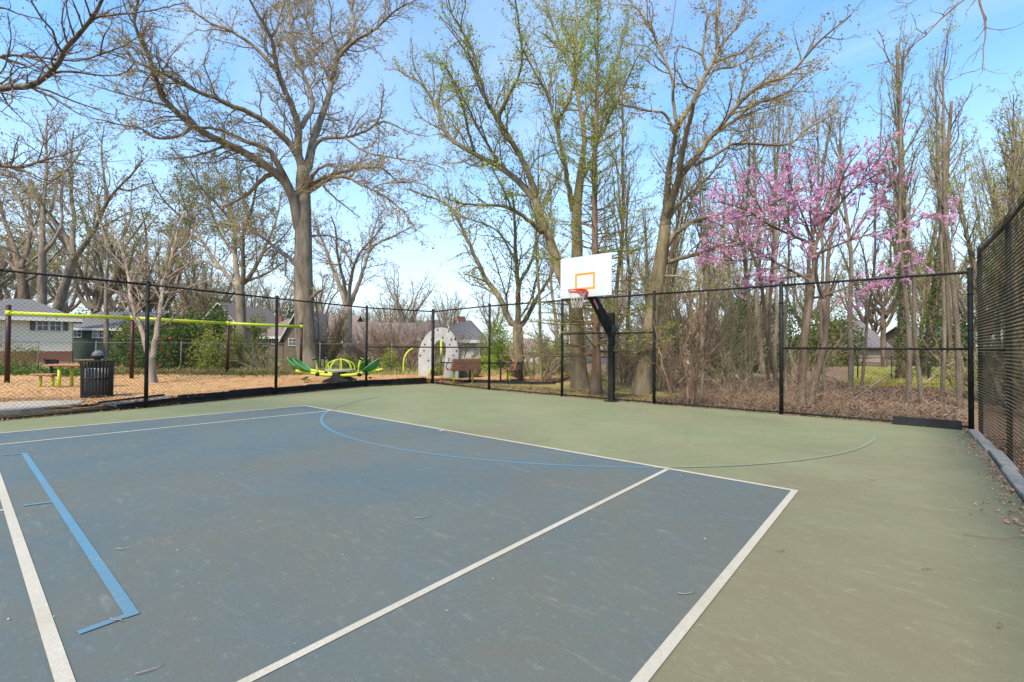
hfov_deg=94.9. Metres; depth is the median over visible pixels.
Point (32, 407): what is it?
concrete pad
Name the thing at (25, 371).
ivy ground cover
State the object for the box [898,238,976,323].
broad tree
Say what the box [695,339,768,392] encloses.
understorey bush
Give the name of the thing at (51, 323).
window
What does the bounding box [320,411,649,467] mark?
three point line
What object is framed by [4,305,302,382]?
swing frame
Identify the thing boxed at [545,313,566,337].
broad tree
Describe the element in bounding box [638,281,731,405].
sapling
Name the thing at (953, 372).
understorey bush
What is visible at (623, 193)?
slender tree
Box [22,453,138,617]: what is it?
blue free throw line
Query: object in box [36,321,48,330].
window
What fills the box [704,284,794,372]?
bush
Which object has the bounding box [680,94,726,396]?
slender tree
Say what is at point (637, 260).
broad tree
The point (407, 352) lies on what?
curved pole
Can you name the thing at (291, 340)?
window
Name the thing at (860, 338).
tall evergreen
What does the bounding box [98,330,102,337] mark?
window
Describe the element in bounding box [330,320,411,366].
brown thicket
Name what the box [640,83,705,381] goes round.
slender tree
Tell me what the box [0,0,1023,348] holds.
sky
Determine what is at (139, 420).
doubles sideline
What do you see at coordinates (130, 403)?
access ramp
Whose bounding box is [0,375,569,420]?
mulch bed
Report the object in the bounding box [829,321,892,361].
grey roof house
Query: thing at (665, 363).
understorey bush
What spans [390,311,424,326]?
broad tree
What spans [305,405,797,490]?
baseline
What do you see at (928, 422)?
kick board
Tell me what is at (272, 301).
broad tree
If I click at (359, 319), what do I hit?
porch house
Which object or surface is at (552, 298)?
slender tree
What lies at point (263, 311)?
pale gable house
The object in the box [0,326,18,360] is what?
understorey bush
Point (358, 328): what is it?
brown house
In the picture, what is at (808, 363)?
understorey bush
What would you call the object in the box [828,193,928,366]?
broad tree
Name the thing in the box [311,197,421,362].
multi stem tree
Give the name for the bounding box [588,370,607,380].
green bush
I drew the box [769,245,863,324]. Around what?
broad tree
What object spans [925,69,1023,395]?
clump tree
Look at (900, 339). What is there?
ivy covered tree
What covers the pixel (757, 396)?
undergrowth
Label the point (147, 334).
chain link fence
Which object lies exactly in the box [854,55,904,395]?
slender tree
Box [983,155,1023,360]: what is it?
clump tree
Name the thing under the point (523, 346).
understorey bush
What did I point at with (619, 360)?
understorey bush
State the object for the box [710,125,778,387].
slender tree
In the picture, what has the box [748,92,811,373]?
slender tree
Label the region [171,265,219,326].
broad tree
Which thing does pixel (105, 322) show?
thin tree
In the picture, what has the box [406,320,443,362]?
tan house
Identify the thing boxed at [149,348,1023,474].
ground
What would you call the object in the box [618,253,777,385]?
brown thicket
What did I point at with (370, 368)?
group seesaw
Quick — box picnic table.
[43,363,90,387]
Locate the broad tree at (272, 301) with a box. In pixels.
[244,261,293,318]
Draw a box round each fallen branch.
[735,375,758,400]
[825,375,858,394]
[923,356,954,384]
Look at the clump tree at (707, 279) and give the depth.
33.46 m
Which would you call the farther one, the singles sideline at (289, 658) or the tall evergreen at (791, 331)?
the tall evergreen at (791, 331)
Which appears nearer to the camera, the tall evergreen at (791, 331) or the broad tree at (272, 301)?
the tall evergreen at (791, 331)
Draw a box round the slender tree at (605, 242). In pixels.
[597,152,619,374]
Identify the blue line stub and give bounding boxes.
[24,501,52,505]
[78,612,132,633]
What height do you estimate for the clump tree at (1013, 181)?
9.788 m
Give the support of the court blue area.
on the court
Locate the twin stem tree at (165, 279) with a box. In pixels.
[82,197,240,382]
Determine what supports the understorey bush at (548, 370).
on the ground at (835, 371)
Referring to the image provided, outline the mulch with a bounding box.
[0,373,567,406]
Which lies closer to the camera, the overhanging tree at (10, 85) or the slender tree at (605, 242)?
the overhanging tree at (10, 85)
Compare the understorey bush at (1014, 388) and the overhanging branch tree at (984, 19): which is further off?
the understorey bush at (1014, 388)
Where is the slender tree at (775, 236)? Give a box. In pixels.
[732,79,803,312]
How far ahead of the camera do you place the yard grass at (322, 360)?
33.89 m
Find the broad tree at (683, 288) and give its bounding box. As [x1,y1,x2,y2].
[676,256,736,322]
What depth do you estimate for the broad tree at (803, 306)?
67.51 m
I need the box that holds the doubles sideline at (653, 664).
[630,490,797,681]
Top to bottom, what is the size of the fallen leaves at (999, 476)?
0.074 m
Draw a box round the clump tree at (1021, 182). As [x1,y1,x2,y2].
[982,86,1023,327]
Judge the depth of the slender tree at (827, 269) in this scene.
40.24 m
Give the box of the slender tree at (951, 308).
[919,94,974,333]
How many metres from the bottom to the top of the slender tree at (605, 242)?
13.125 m
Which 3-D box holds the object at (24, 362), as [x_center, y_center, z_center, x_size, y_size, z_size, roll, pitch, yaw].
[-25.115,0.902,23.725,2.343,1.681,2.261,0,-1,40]
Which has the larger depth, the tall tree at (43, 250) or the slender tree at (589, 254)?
the tall tree at (43, 250)
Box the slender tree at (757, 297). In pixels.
[721,58,775,373]
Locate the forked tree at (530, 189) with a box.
[379,0,655,389]
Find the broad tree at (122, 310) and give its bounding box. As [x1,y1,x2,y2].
[88,256,150,311]
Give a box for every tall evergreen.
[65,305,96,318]
[109,313,153,353]
[179,296,235,347]
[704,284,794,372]
[752,292,814,370]
[794,297,871,366]
[914,307,977,366]
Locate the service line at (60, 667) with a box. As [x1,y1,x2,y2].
[0,473,75,681]
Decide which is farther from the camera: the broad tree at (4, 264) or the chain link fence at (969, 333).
the broad tree at (4, 264)
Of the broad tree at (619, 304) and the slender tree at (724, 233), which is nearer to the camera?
the slender tree at (724, 233)
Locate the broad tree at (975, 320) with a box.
[929,284,994,329]
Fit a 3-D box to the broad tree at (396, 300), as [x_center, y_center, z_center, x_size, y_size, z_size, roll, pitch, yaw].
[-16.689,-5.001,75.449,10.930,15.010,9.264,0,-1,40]
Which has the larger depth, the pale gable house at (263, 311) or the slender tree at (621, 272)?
the pale gable house at (263, 311)
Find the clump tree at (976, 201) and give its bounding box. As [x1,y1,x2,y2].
[962,134,1009,363]
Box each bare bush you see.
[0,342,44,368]
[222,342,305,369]
[290,300,356,366]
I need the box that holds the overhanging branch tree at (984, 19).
[869,0,1023,99]
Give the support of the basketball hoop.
on the court
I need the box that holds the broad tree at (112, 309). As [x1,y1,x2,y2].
[75,242,155,311]
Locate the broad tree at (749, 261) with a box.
[687,235,767,322]
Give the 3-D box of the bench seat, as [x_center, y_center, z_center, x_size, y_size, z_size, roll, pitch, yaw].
[-15.205,1.342,15.366,0.720,0.548,0.405,0,-1,0]
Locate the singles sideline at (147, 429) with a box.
[0,411,323,444]
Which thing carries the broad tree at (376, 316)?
on the ground at (835, 371)
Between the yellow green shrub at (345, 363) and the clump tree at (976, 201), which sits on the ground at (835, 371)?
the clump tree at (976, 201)
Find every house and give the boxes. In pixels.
[0,298,82,363]
[73,311,180,358]
[202,302,274,346]
[259,316,289,358]
[278,313,327,358]
[325,315,362,358]
[352,322,415,358]
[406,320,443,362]
[442,316,485,361]
[585,327,607,363]
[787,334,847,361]
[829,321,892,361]
[886,327,993,359]
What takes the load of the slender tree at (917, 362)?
on the ground at (835, 371)
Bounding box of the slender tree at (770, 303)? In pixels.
[751,58,790,386]
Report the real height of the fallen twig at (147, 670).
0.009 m
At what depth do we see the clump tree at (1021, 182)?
17.14 m
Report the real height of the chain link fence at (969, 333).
3.278 m
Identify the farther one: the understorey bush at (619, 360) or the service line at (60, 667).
the understorey bush at (619, 360)
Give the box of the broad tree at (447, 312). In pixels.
[432,295,471,328]
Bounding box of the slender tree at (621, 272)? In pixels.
[605,126,645,329]
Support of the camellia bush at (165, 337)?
on the mulch bed
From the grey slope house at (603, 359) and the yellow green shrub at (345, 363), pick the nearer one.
the yellow green shrub at (345, 363)
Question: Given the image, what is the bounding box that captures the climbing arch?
[418,327,458,377]
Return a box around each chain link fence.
[0,269,434,418]
[0,340,444,370]
[433,267,974,428]
[441,361,522,382]
[857,356,965,380]
[976,192,1023,475]
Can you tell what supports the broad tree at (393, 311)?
on the ground at (835, 371)
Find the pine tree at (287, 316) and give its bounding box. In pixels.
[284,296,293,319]
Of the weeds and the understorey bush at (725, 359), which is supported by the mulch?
the weeds
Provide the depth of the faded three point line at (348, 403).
12.59 m
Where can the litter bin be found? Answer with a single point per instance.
(97, 373)
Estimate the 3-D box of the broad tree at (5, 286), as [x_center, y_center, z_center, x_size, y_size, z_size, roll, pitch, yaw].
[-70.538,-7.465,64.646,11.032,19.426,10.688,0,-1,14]
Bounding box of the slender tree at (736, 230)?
[717,137,764,316]
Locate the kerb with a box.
[968,429,1023,502]
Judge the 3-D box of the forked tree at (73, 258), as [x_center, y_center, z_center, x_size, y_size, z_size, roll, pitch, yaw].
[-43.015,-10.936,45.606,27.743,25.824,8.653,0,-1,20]
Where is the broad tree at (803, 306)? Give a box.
[778,283,847,332]
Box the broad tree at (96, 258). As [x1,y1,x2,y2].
[11,156,177,314]
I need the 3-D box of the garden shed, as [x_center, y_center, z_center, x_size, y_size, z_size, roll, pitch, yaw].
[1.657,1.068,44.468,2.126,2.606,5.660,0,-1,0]
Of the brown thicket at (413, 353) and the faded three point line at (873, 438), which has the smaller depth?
the faded three point line at (873, 438)
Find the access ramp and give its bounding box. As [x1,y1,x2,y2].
[98,394,177,406]
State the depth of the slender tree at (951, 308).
42.37 m
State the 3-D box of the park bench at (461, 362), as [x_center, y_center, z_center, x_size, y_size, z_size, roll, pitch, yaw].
[-1.999,1.234,19.268,1.350,1.013,0.638,1,-1,-36]
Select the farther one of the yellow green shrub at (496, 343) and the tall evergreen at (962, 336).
the tall evergreen at (962, 336)
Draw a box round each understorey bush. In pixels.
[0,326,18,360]
[429,324,495,358]
[471,328,550,362]
[501,326,570,380]
[525,310,601,375]
[585,324,658,385]
[590,306,680,376]
[637,295,707,387]
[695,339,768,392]
[765,321,847,382]
[912,321,1023,400]
[961,321,1023,409]
[964,307,1023,399]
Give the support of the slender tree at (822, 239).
on the ground at (835, 371)
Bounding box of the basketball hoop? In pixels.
[560,252,618,401]
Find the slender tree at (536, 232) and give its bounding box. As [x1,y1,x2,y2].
[524,93,560,380]
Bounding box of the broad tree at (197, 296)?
[169,268,233,318]
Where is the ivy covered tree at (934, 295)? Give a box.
[918,73,981,376]
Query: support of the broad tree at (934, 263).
on the ground at (835, 371)
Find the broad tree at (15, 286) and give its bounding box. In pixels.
[1,218,67,302]
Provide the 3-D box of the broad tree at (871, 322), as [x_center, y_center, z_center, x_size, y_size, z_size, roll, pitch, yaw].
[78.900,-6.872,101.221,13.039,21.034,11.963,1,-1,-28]
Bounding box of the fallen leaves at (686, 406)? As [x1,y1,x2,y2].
[432,383,890,422]
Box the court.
[0,384,1023,681]
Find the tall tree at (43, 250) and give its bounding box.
[0,95,98,304]
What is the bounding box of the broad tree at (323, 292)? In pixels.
[287,261,353,313]
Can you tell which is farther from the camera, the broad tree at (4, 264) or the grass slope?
the broad tree at (4, 264)
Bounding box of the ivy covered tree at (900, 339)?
[867,28,935,379]
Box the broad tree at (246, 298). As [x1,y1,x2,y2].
[193,279,255,311]
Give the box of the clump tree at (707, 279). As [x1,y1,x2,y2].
[694,171,731,316]
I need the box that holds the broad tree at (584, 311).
[566,260,625,326]
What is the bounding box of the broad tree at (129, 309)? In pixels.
[116,282,154,311]
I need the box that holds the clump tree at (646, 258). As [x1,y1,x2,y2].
[629,155,714,334]
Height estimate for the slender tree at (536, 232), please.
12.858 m
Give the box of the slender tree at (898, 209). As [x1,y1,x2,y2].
[865,5,942,403]
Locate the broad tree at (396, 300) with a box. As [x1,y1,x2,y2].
[373,262,440,322]
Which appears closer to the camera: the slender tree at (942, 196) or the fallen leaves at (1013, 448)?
the fallen leaves at (1013, 448)
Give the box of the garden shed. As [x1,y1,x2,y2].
[523,339,538,361]
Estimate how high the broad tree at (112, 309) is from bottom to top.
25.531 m
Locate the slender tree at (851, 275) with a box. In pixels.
[803,65,893,390]
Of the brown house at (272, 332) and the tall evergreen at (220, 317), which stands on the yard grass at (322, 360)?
the tall evergreen at (220, 317)
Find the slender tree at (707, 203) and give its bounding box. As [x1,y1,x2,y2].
[687,134,721,298]
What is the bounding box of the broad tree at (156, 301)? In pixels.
[80,189,211,311]
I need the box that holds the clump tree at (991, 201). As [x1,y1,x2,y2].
[964,126,1023,331]
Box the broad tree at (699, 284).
[632,251,749,321]
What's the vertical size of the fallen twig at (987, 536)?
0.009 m
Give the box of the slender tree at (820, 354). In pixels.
[807,215,863,404]
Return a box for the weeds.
[114,364,443,374]
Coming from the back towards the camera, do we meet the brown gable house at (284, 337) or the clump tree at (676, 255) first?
the brown gable house at (284, 337)
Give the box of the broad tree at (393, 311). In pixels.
[379,295,412,322]
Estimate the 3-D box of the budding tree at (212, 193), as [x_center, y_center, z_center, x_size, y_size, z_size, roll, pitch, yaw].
[-21.623,-7.272,34.894,16.046,18.890,7.867,0,-1,23]
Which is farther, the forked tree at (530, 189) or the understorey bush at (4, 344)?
the understorey bush at (4, 344)
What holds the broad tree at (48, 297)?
on the ground at (835, 371)
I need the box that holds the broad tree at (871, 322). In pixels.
[842,263,896,334]
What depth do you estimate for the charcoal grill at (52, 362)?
20.40 m
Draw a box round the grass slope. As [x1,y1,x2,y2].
[453,377,673,403]
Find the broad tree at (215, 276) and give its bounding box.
[174,234,259,313]
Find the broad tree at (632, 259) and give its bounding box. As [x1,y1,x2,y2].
[623,238,702,306]
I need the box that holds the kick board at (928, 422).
[893,416,961,429]
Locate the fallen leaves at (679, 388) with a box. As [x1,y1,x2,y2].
[617,368,975,428]
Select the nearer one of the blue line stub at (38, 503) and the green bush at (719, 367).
the blue line stub at (38, 503)
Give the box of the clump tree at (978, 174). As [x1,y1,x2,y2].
[963,100,1023,300]
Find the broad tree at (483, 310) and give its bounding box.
[468,280,515,334]
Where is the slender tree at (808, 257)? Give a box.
[783,87,866,302]
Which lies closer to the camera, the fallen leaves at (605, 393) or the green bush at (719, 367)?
the fallen leaves at (605, 393)
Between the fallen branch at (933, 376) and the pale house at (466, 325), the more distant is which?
the pale house at (466, 325)
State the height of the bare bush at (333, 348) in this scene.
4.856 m
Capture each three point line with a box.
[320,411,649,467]
[328,397,376,410]
[653,435,876,467]
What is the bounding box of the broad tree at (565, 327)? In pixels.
[550,298,569,351]
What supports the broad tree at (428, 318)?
on the ground at (835, 371)
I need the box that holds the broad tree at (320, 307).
[316,292,342,314]
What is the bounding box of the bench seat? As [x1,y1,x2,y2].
[29,373,63,386]
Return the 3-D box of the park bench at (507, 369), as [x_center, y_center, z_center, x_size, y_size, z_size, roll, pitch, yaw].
[-0.157,1.258,20.223,0.638,1.013,1.100,0,-1,-9]
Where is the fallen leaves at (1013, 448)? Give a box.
[985,433,1023,476]
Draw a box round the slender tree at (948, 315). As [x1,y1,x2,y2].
[911,68,972,367]
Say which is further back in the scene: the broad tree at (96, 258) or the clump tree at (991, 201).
the broad tree at (96, 258)
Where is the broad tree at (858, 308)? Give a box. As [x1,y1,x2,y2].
[825,253,895,323]
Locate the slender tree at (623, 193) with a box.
[583,25,644,380]
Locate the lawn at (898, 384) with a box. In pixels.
[846,366,999,390]
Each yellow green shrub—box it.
[183,324,232,370]
[219,325,248,368]
[242,304,274,367]
[338,350,357,368]
[380,348,400,368]
[479,313,512,367]
[535,330,570,372]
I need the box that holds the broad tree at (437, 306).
[424,290,469,328]
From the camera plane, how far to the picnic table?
15.12 m
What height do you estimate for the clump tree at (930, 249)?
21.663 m
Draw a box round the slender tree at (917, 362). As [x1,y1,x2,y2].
[870,41,924,401]
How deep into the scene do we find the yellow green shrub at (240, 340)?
26.83 m
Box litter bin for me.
[78,360,116,397]
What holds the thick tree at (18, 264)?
on the yard grass at (322, 360)
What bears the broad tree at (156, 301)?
on the ground at (835, 371)
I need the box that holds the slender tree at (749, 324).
[714,57,794,391]
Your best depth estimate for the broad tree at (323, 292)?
111.89 m
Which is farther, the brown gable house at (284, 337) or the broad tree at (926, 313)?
the broad tree at (926, 313)
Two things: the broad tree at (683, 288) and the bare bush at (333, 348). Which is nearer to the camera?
the bare bush at (333, 348)
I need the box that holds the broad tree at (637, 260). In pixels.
[588,241,649,316]
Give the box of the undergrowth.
[586,327,989,425]
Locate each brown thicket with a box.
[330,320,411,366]
[348,305,470,368]
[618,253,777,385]
[675,283,789,378]
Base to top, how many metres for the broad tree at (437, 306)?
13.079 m
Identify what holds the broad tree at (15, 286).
on the ground at (835, 371)
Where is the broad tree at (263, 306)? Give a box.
[213,270,277,308]
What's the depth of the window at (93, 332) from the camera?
46.32 m
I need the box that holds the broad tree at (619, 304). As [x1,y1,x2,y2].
[600,273,641,322]
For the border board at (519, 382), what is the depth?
19.10 m
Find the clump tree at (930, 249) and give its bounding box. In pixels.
[854,130,964,365]
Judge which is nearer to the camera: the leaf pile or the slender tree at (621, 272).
the leaf pile
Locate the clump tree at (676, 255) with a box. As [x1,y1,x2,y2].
[656,196,687,363]
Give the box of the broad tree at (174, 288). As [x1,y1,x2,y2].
[137,257,200,318]
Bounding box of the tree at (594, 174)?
[503,0,686,393]
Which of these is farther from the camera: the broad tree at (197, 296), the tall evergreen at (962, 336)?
the broad tree at (197, 296)
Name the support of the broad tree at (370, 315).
on the ground at (835, 371)
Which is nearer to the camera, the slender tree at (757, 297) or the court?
the court
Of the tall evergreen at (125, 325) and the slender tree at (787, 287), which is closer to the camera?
the slender tree at (787, 287)
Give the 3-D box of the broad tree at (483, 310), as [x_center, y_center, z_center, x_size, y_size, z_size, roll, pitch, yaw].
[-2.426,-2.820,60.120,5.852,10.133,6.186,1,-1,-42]
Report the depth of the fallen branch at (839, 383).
15.65 m
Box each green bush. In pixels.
[477,355,496,370]
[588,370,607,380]
[704,354,733,376]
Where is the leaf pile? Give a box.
[434,379,462,382]
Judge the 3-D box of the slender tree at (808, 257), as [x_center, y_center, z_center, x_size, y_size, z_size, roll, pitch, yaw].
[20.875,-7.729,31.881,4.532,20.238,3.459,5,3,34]
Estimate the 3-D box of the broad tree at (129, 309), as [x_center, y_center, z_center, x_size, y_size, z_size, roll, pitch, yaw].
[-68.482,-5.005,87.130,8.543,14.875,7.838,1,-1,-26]
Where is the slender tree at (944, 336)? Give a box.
[917,0,958,400]
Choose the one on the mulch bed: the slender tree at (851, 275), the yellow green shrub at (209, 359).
the yellow green shrub at (209, 359)
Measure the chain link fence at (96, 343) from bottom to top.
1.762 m
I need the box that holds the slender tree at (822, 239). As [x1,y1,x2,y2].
[789,57,841,390]
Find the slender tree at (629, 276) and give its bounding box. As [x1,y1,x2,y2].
[614,135,656,383]
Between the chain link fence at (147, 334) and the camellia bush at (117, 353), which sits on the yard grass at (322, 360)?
the camellia bush at (117, 353)
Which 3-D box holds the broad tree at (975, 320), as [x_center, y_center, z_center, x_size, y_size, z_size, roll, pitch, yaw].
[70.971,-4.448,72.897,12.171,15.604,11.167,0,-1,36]
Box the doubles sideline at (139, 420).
[3,406,296,432]
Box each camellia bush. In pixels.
[107,330,137,368]
[117,300,218,369]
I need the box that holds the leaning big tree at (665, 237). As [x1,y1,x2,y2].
[587,0,870,394]
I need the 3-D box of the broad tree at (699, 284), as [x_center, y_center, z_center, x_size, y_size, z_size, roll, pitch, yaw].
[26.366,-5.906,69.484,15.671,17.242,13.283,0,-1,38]
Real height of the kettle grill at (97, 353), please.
1.174 m
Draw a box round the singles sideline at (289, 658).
[237,469,667,681]
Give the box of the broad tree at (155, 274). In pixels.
[98,220,191,311]
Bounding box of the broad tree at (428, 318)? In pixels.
[407,305,432,323]
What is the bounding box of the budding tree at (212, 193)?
[136,135,294,353]
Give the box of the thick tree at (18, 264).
[0,168,66,298]
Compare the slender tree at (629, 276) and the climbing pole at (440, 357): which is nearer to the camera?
the slender tree at (629, 276)
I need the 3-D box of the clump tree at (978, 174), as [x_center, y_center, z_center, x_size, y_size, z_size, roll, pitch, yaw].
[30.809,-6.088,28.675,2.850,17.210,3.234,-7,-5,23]
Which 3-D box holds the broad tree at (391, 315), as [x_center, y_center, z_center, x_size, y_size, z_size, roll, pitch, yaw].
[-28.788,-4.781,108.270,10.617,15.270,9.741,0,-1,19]
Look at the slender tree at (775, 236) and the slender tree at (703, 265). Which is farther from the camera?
the slender tree at (775, 236)
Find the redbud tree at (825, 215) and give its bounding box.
[687,124,959,404]
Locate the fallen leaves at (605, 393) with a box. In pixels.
[450,382,686,402]
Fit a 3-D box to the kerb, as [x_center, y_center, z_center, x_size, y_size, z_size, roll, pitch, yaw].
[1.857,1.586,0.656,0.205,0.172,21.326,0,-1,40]
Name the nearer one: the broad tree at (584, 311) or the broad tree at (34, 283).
the broad tree at (584, 311)
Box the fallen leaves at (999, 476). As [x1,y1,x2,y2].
[939,429,1023,535]
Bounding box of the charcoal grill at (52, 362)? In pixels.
[44,358,58,376]
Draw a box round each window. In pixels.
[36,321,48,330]
[49,321,61,331]
[73,330,81,337]
[92,330,97,337]
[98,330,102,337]
[288,338,294,345]
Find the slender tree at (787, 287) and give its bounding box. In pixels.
[774,64,802,393]
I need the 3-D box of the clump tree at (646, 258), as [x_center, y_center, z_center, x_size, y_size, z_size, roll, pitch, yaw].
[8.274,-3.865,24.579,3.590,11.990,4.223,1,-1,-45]
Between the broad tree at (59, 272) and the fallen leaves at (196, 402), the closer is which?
the fallen leaves at (196, 402)
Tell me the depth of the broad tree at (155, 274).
73.21 m
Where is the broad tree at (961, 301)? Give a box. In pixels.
[898,234,998,325]
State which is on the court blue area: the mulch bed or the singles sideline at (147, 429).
the singles sideline at (147, 429)
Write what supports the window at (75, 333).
in the green house at (89, 326)
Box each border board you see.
[177,377,425,403]
[445,379,555,384]
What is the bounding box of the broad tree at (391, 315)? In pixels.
[363,285,413,321]
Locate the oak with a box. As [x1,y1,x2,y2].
[55,0,456,368]
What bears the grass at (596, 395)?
on the grass slope
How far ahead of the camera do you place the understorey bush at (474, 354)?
32.86 m
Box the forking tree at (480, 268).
[398,168,569,376]
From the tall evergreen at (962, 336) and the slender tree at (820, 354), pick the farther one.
the tall evergreen at (962, 336)
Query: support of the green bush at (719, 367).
on the ground at (835, 371)
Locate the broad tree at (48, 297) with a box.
[30,280,70,306]
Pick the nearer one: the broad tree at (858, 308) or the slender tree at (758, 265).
the slender tree at (758, 265)
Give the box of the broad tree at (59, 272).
[0,220,121,313]
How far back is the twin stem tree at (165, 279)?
18.61 m
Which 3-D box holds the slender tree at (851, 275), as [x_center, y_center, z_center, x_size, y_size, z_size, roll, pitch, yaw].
[12.309,-4.335,17.355,1.527,12.729,2.831,1,-1,-25]
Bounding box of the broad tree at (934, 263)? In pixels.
[909,241,997,322]
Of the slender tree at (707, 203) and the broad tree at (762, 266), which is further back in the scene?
the broad tree at (762, 266)
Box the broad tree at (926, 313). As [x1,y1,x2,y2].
[895,291,946,326]
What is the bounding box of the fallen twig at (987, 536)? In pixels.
[963,533,1018,538]
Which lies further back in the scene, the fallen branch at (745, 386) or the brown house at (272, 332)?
the brown house at (272, 332)
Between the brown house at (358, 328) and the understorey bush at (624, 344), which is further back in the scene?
the brown house at (358, 328)
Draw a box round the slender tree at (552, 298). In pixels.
[537,161,571,345]
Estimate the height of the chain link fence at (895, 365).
1.412 m
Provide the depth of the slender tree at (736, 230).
43.51 m
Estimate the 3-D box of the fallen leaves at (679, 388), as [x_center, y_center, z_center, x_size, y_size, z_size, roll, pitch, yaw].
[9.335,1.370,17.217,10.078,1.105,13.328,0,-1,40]
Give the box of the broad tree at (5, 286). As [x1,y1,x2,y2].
[0,227,49,300]
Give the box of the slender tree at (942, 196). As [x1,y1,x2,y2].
[898,0,977,408]
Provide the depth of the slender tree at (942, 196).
13.15 m
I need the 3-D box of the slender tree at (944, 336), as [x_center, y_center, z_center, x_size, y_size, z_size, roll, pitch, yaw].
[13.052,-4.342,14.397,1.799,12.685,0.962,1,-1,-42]
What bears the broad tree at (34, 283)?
on the ground at (835, 371)
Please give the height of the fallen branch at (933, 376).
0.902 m
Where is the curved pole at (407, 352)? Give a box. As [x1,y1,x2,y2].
[403,348,412,371]
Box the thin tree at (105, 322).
[62,166,150,359]
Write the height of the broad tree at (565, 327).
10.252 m
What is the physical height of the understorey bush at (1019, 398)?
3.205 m
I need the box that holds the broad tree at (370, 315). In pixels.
[357,308,392,321]
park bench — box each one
[446,359,480,382]
[501,358,517,380]
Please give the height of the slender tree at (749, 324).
12.249 m
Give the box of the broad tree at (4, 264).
[0,182,66,298]
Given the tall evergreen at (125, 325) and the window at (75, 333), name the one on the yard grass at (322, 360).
the tall evergreen at (125, 325)
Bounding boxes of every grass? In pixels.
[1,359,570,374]
[39,359,538,374]
[445,379,679,399]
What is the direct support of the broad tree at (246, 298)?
on the ground at (835, 371)
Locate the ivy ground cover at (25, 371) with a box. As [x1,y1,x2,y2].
[0,365,287,376]
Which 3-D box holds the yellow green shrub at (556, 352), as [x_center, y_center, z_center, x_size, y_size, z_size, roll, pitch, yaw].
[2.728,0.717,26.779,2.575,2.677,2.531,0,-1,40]
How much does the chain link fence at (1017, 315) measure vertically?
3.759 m
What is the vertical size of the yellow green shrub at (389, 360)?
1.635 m
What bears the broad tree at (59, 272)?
on the ground at (835, 371)
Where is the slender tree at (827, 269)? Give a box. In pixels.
[806,82,869,365]
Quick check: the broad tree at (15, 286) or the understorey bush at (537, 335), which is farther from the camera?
the broad tree at (15, 286)
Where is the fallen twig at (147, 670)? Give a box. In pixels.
[135,663,162,674]
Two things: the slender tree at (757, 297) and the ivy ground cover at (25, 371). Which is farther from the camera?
the slender tree at (757, 297)
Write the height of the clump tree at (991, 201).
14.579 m
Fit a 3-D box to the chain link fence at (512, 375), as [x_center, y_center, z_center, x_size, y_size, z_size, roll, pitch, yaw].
[-0.554,1.411,20.931,2.700,1.122,4.549,0,-1,40]
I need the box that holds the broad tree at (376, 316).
[352,304,383,321]
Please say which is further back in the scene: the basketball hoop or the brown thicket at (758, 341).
the brown thicket at (758, 341)
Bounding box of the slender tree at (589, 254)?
[584,191,602,332]
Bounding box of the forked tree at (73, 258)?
[0,120,170,311]
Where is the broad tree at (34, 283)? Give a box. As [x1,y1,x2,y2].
[0,207,86,303]
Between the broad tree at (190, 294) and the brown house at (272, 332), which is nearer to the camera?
the brown house at (272, 332)
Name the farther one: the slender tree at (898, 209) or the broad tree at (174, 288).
the broad tree at (174, 288)
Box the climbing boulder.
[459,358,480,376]
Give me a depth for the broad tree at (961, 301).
70.27 m
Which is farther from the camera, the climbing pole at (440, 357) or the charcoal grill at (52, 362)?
the climbing pole at (440, 357)
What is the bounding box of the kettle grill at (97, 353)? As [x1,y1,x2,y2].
[91,350,103,359]
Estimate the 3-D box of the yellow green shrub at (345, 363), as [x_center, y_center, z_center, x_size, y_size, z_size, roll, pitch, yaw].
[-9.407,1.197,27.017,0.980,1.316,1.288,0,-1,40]
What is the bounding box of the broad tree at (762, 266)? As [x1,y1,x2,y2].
[696,249,800,318]
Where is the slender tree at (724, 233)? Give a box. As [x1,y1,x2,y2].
[715,159,740,314]
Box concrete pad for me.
[0,400,84,414]
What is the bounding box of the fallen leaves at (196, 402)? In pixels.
[0,383,426,420]
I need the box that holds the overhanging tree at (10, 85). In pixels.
[0,0,191,229]
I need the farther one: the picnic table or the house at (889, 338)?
the house at (889, 338)
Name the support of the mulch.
on the mulch bed
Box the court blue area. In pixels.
[0,406,790,681]
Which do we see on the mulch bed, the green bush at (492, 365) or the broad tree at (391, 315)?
the green bush at (492, 365)
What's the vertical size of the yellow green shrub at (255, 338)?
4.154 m
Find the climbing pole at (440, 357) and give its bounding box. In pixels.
[440,340,441,374]
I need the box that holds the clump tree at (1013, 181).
[983,88,1023,409]
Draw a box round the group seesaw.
[287,357,382,382]

